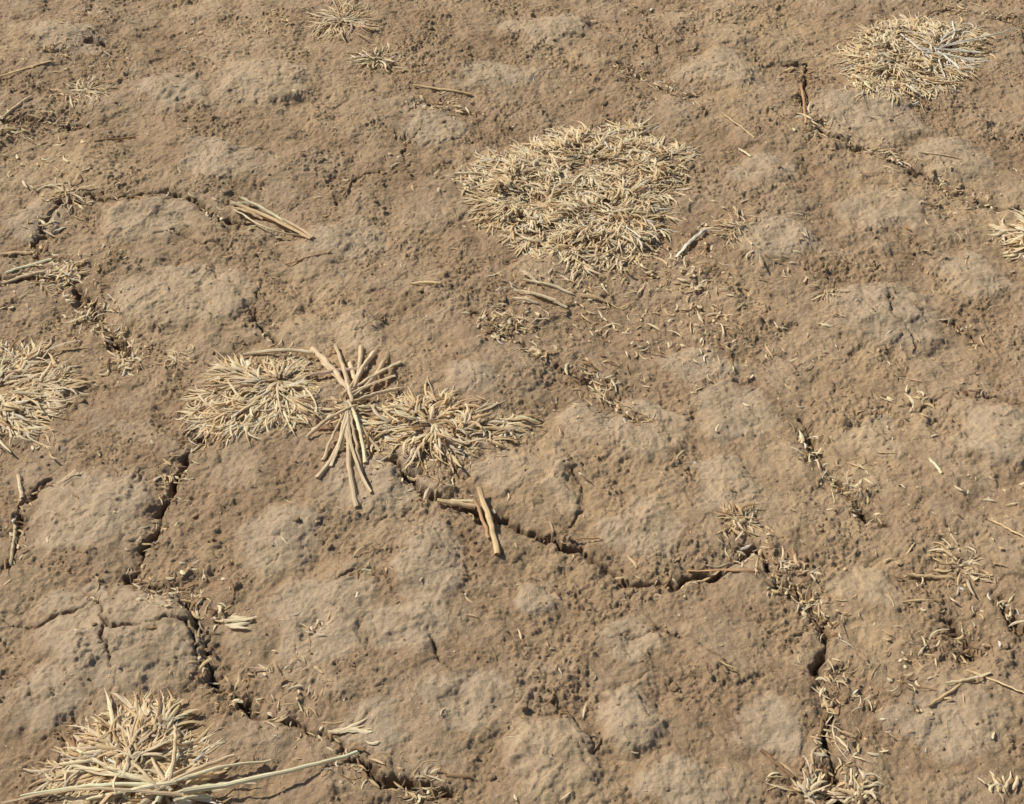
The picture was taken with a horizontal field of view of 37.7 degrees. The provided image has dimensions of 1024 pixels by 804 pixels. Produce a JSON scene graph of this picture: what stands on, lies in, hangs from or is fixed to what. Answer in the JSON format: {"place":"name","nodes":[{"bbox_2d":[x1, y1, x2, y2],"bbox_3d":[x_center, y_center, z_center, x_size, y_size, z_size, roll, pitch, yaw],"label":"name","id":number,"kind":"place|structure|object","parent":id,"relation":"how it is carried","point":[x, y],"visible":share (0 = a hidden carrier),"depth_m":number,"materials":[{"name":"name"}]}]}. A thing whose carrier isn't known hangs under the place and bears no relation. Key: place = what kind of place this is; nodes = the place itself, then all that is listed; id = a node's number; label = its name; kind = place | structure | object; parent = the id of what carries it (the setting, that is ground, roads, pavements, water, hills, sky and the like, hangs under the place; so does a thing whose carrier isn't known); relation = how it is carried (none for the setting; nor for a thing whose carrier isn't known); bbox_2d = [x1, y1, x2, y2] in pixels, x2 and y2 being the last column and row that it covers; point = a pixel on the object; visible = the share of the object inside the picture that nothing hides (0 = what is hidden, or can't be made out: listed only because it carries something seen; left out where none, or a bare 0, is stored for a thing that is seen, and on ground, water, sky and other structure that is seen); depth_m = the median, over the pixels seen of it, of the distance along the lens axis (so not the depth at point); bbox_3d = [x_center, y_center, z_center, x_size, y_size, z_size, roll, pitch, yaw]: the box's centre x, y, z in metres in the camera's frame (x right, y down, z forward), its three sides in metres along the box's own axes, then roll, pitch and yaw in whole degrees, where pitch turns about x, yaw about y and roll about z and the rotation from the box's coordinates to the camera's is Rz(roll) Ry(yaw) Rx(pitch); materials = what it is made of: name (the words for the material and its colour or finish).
{"place":"outdoors","nodes":[
{"label":"outdoors","id":0,"kind":"place"},
{"bbox_2d":[0,0,1023,803],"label":"ground","id":1,"kind":"structure","parent":0,"point":[424,606],"depth_m":2.04,"materials":[{"name":"soil"}]},
{"bbox_2d":[0,121,25,140],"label":"dry grass tuft","id":2,"kind":"object","parent":1,"relation":"on","point":[6,128],"visible":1,"depth_m":2.51,"materials":[{"name":"plant"}]},
{"bbox_2d":[9,525,16,565],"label":"straw stalk","id":3,"kind":"object","parent":1,"relation":"on","point":[12,548],"visible":1,"depth_m":1.86,"materials":[{"name":"beige plant"}]},
{"bbox_2d":[0,95,31,119],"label":"straw stalk","id":4,"kind":"object","parent":1,"relation":"on","point":[16,106],"visible":1,"depth_m":2.55,"materials":[{"name":"beige plant"}]},
{"bbox_2d":[0,251,33,255],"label":"straw stalk","id":5,"kind":"object","parent":1,"relation":"on","point":[16,252],"visible":1,"depth_m":2.29,"materials":[{"name":"beige plant"}]},
{"bbox_2d":[16,474,24,497],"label":"straw stalk","id":6,"kind":"object","parent":1,"relation":"on","point":[20,486],"visible":1,"depth_m":1.93,"materials":[{"name":"beige plant"}]},
{"bbox_2d":[1,270,44,283],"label":"straw stalk","id":7,"kind":"object","parent":1,"relation":"on","point":[24,276],"visible":1,"depth_m":2.25,"materials":[{"name":"beige plant"}]},
{"bbox_2d":[0,60,50,77],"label":"straw stalk","id":8,"kind":"object","parent":1,"relation":"on","point":[9,73],"visible":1,"depth_m":2.63,"materials":[{"name":"beige plant"}]},
{"bbox_2d":[5,258,51,273],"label":"straw stalk","id":9,"kind":"object","parent":1,"relation":"on","point":[28,265],"visible":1,"depth_m":2.27,"materials":[{"name":"beige plant"}]},
{"bbox_2d":[0,335,99,454],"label":"dry grass tuft","id":10,"kind":"object","parent":1,"relation":"on","point":[22,377],"visible":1,"depth_m":2.07,"materials":[{"name":"plant"}]},
{"bbox_2d":[35,175,93,215],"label":"dry grass tuft","id":11,"kind":"object","parent":1,"relation":"on","point":[61,189],"visible":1,"depth_m":2.38,"materials":[{"name":"plant"}]},
{"bbox_2d":[49,258,89,285],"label":"dry grass tuft","id":12,"kind":"object","parent":1,"relation":"on","point":[67,270],"visible":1,"depth_m":2.26,"materials":[{"name":"plant"}]},
{"bbox_2d":[50,75,120,106],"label":"dry grass tuft","id":13,"kind":"object","parent":1,"relation":"on","point":[82,90],"visible":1,"depth_m":2.59,"materials":[{"name":"plant"}]},
{"bbox_2d":[94,136,135,141],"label":"straw stalk","id":14,"kind":"object","parent":1,"relation":"on","point":[124,138],"visible":1,"depth_m":2.50,"materials":[{"name":"brown plant"}]},
{"bbox_2d":[18,683,229,803],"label":"dry grass tuft","id":15,"kind":"object","parent":1,"relation":"on","point":[138,725],"visible":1,"depth_m":1.64,"materials":[{"name":"plant"}]},
{"bbox_2d":[155,342,198,367],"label":"dry grass tuft","id":16,"kind":"object","parent":1,"relation":"on","point":[173,362],"visible":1,"depth_m":2.12,"materials":[{"name":"plant"}]},
{"bbox_2d":[1,724,357,803],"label":"stubble clump","id":17,"kind":"object","parent":1,"relation":"on","point":[198,784],"visible":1,"depth_m":1.61,"materials":[{"name":"plant"}]},
{"bbox_2d":[224,615,255,628],"bbox_3d":[-0.320,0.259,1.762,0.039,0.005,0.022,0,44,0],"label":"seed husk","id":18,"kind":"object","parent":1,"relation":"on","point":[233,618],"visible":1,"depth_m":1.76,"materials":[{"name":"plant"}]},
{"bbox_2d":[173,344,328,453],"bbox_3d":[-0.348,-0.002,2.052,0.225,0.040,0.224,0,44,0],"label":"dry grass tuft","id":19,"kind":"object","parent":1,"relation":"on","point":[205,412],"visible":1,"depth_m":2.04,"materials":[{"name":"plant"}]},
{"bbox_2d":[229,196,312,238],"bbox_3d":[-0.378,-0.281,2.337,0.164,0.015,0.042,29,51,27],"label":"straw stalk bundle","id":20,"kind":"object","parent":1,"relation":"on","point":[286,223],"visible":1,"depth_m":2.34,"materials":[{"name":"beige plant"}]},
{"bbox_2d":[243,348,312,355],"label":"straw stalk","id":21,"kind":"object","parent":1,"relation":"on","point":[278,350],"visible":1,"depth_m":2.12,"materials":[{"name":"beige plant"}]},
{"bbox_2d":[285,251,330,264],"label":"straw stalk","id":22,"kind":"object","parent":1,"relation":"on","point":[305,257],"visible":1,"depth_m":2.27,"materials":[{"name":"brown plant"}]},
{"bbox_2d":[310,367,364,376],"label":"straw stalk","id":23,"kind":"object","parent":1,"relation":"on","point":[329,371],"visible":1,"depth_m":2.08,"materials":[{"name":"beige plant"}]},
{"bbox_2d":[293,0,388,41],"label":"dry grass tuft","id":24,"kind":"object","parent":1,"relation":"on","point":[350,20],"visible":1,"depth_m":2.75,"materials":[{"name":"plant"}]},
{"bbox_2d":[328,718,371,732],"bbox_3d":[-0.179,0.360,1.666,0.050,0.005,0.020,0,44,0],"label":"seed husk","id":25,"kind":"object","parent":1,"relation":"on","point":[352,728],"visible":1,"depth_m":1.66,"materials":[{"name":"plant"}]},
{"bbox_2d":[305,344,401,506],"bbox_3d":[-0.220,0.026,2.009,0.134,0.027,0.318,0,44,0],"label":"stubble clump","id":26,"kind":"object","parent":1,"relation":"on","point":[347,412],"visible":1,"depth_m":2.02,"materials":[{"name":"plant"}]},
{"bbox_2d":[339,42,410,77],"bbox_3d":[-0.249,-0.608,2.660,0.129,0.017,0.102,-22,48,-22],"label":"dry grass tuft","id":27,"kind":"object","parent":1,"relation":"on","point":[359,59],"visible":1,"depth_m":2.66,"materials":[{"name":"plant"}]},
{"bbox_2d":[411,281,439,284],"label":"straw stalk","id":28,"kind":"object","parent":1,"relation":"on","point":[424,282],"visible":1,"depth_m":2.22,"materials":[{"name":"beige plant"}]},
{"bbox_2d":[343,377,539,474],"bbox_3d":[-0.093,0.036,1.996,0.246,0.027,0.180,17,47,17],"label":"dry grass tuft","id":29,"kind":"object","parent":1,"relation":"on","point":[408,436],"visible":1,"depth_m":2.00,"materials":[{"name":"plant"}]},
{"bbox_2d":[413,84,471,94],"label":"straw stalk","id":30,"kind":"object","parent":1,"relation":"on","point":[443,89],"visible":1,"depth_m":2.59,"materials":[{"name":"beige plant"}]},
{"bbox_2d":[437,498,474,509],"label":"straw stalk","id":31,"kind":"object","parent":1,"relation":"on","point":[463,503],"visible":1,"depth_m":1.90,"materials":[{"name":"beige plant"}]},
{"bbox_2d":[453,172,485,174],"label":"straw stalk","id":32,"kind":"object","parent":1,"relation":"on","point":[467,173],"visible":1,"depth_m":2.42,"materials":[{"name":"beige plant"}]},
{"bbox_2d":[472,486,500,554],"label":"straw stalk","id":33,"kind":"object","parent":1,"relation":"on","point":[491,528],"visible":1,"depth_m":1.88,"materials":[{"name":"beige plant"}]},
{"bbox_2d":[0,0,1023,803],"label":"soil crumbs","id":34,"kind":"object","parent":1,"relation":"on","point":[522,366],"visible":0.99,"depth_m":2.09,"materials":[{"name":"brown soil"}]},
{"bbox_2d":[0,0,1023,803],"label":"dead leaf litter","id":35,"kind":"object","parent":1,"relation":"on","point":[126,364],"visible":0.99,"depth_m":2.04,"materials":[{"name":"plant"}]},
{"bbox_2d":[512,269,608,307],"bbox_3d":[0.063,-0.153,2.203,0.145,0.014,0.068,19,47,19],"label":"straw stalk bundle","id":36,"kind":"object","parent":1,"relation":"on","point":[533,278],"visible":1,"depth_m":2.21,"materials":[{"name":"beige plant"}]},
{"bbox_2d":[453,116,701,279],"bbox_3d":[0.109,-0.335,2.382,0.408,0.034,0.430,0,44,0],"label":"dry grass tuft","id":37,"kind":"object","parent":1,"relation":"on","point":[560,211],"visible":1,"depth_m":2.38,"materials":[{"name":"plant"}]},
{"bbox_2d":[570,537,599,539],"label":"straw stalk","id":38,"kind":"object","parent":1,"relation":"on","point":[592,538],"visible":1,"depth_m":1.87,"materials":[{"name":"beige plant"}]},
{"bbox_2d":[676,450,684,460],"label":"straw stalk","id":39,"kind":"object","parent":1,"relation":"on","point":[680,454],"visible":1,"depth_m":1.98,"materials":[{"name":"beige plant"}]},
{"bbox_2d":[673,269,706,289],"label":"dry grass tuft","id":40,"kind":"object","parent":1,"relation":"on","point":[684,280],"visible":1,"depth_m":2.23,"materials":[{"name":"plant"}]},
{"bbox_2d":[675,229,706,258],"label":"straw stalk","id":41,"kind":"object","parent":1,"relation":"on","point":[690,241],"visible":1,"depth_m":2.29,"materials":[{"name":"white plant"}]},
{"bbox_2d":[680,571,718,588],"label":"straw stalk","id":42,"kind":"object","parent":1,"relation":"on","point":[707,578],"visible":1,"depth_m":1.83,"materials":[{"name":"beige plant"}]},
{"bbox_2d":[687,569,753,571],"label":"straw stalk","id":43,"kind":"object","parent":1,"relation":"on","point":[748,570],"visible":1,"depth_m":1.83,"materials":[{"name":"beige plant"}]},
{"bbox_2d":[698,208,752,249],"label":"dry grass tuft","id":44,"kind":"object","parent":1,"relation":"on","point":[730,221],"visible":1,"depth_m":2.31,"materials":[{"name":"plant"}]},
{"bbox_2d":[721,111,753,137],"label":"straw stalk","id":45,"kind":"object","parent":1,"relation":"on","point":[737,124],"visible":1,"depth_m":2.51,"materials":[{"name":"beige plant"}]},
{"bbox_2d":[714,499,773,540],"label":"dry grass tuft","id":46,"kind":"object","parent":1,"relation":"on","point":[729,514],"visible":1,"depth_m":1.89,"materials":[{"name":"plant"}]},
{"bbox_2d":[760,748,794,777],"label":"straw stalk","id":47,"kind":"object","parent":1,"relation":"on","point":[778,764],"visible":1,"depth_m":1.63,"materials":[{"name":"beige plant"}]},
{"bbox_2d":[760,746,833,803],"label":"dry grass tuft","id":48,"kind":"object","parent":1,"relation":"on","point":[808,787],"visible":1,"depth_m":1.62,"materials":[{"name":"plant"}]},
{"bbox_2d":[800,82,806,122],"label":"straw stalk","id":49,"kind":"object","parent":1,"relation":"on","point":[803,98],"visible":1,"depth_m":2.56,"materials":[{"name":"beige plant"}]},
{"bbox_2d":[808,284,843,302],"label":"dry grass tuft","id":50,"kind":"object","parent":1,"relation":"on","point":[826,293],"visible":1,"depth_m":2.21,"materials":[{"name":"plant"}]},
{"bbox_2d":[798,762,883,803],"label":"dry grass tuft","id":51,"kind":"object","parent":1,"relation":"on","point":[855,793],"visible":0.99,"depth_m":1.62,"materials":[{"name":"plant"}]},
{"bbox_2d":[834,8,999,111],"bbox_3d":[0.707,-0.618,2.672,0.258,0.033,0.393,31,52,28],"label":"dry grass tuft","id":52,"kind":"object","parent":1,"relation":"on","point":[868,68],"visible":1,"depth_m":2.67,"materials":[{"name":"plant"}]},
{"bbox_2d":[901,599,938,602],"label":"straw stalk","id":53,"kind":"object","parent":1,"relation":"on","point":[916,600],"visible":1,"depth_m":1.80,"materials":[{"name":"beige plant"}]},
{"bbox_2d":[907,573,952,578],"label":"straw stalk","id":54,"kind":"object","parent":1,"relation":"on","point":[929,576],"visible":1,"depth_m":1.83,"materials":[{"name":"beige plant"}]},
{"bbox_2d":[928,457,941,473],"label":"straw stalk","id":55,"kind":"object","parent":1,"relation":"on","point":[936,465],"visible":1,"depth_m":1.96,"materials":[{"name":"beige plant"}]},
{"bbox_2d":[919,151,958,158],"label":"straw stalk","id":56,"kind":"object","parent":1,"relation":"on","point":[939,154],"visible":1,"depth_m":2.45,"materials":[{"name":"beige plant"}]},
{"bbox_2d":[928,679,972,706],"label":"straw stalk","id":57,"kind":"object","parent":1,"relation":"on","point":[946,693],"visible":1,"depth_m":1.70,"materials":[{"name":"beige plant"}]},
{"bbox_2d":[926,526,992,595],"bbox_3d":[0.545,0.198,1.841,0.068,0.013,0.097,-23,49,-22],"label":"dry grass tuft","id":58,"kind":"object","parent":1,"relation":"on","point":[957,569],"visible":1,"depth_m":1.84,"materials":[{"name":"plant"}]},
{"bbox_2d":[901,21,1020,76],"bbox_3d":[0.790,-0.649,2.708,0.164,0.024,0.234,29,51,26],"label":"stubble clump","id":59,"kind":"object","parent":1,"relation":"on","point":[949,43],"visible":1,"depth_m":2.69,"materials":[{"name":"plant"}]},
{"bbox_2d":[944,672,990,683],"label":"straw stalk","id":60,"kind":"object","parent":1,"relation":"on","point":[951,681],"visible":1,"depth_m":1.71,"materials":[{"name":"beige plant"}]},
{"bbox_2d":[966,669,1023,692],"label":"straw stalk","id":61,"kind":"object","parent":1,"relation":"on","point":[974,672],"visible":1,"depth_m":1.71,"materials":[{"name":"beige plant"}]},
{"bbox_2d":[977,771,1017,801],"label":"dry grass tuft","id":62,"kind":"object","parent":1,"relation":"on","point":[999,785],"visible":1,"depth_m":1.62,"materials":[{"name":"plant"}]},
{"bbox_2d":[987,208,1023,259],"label":"dry grass tuft","id":63,"kind":"object","parent":1,"relation":"on","point":[1015,244],"visible":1,"depth_m":2.31,"materials":[{"name":"plant"}]},
{"bbox_2d":[988,517,1023,536],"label":"straw stalk","id":64,"kind":"object","parent":1,"relation":"on","point":[995,521],"visible":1,"depth_m":1.87,"materials":[{"name":"beige plant"}]}
]}

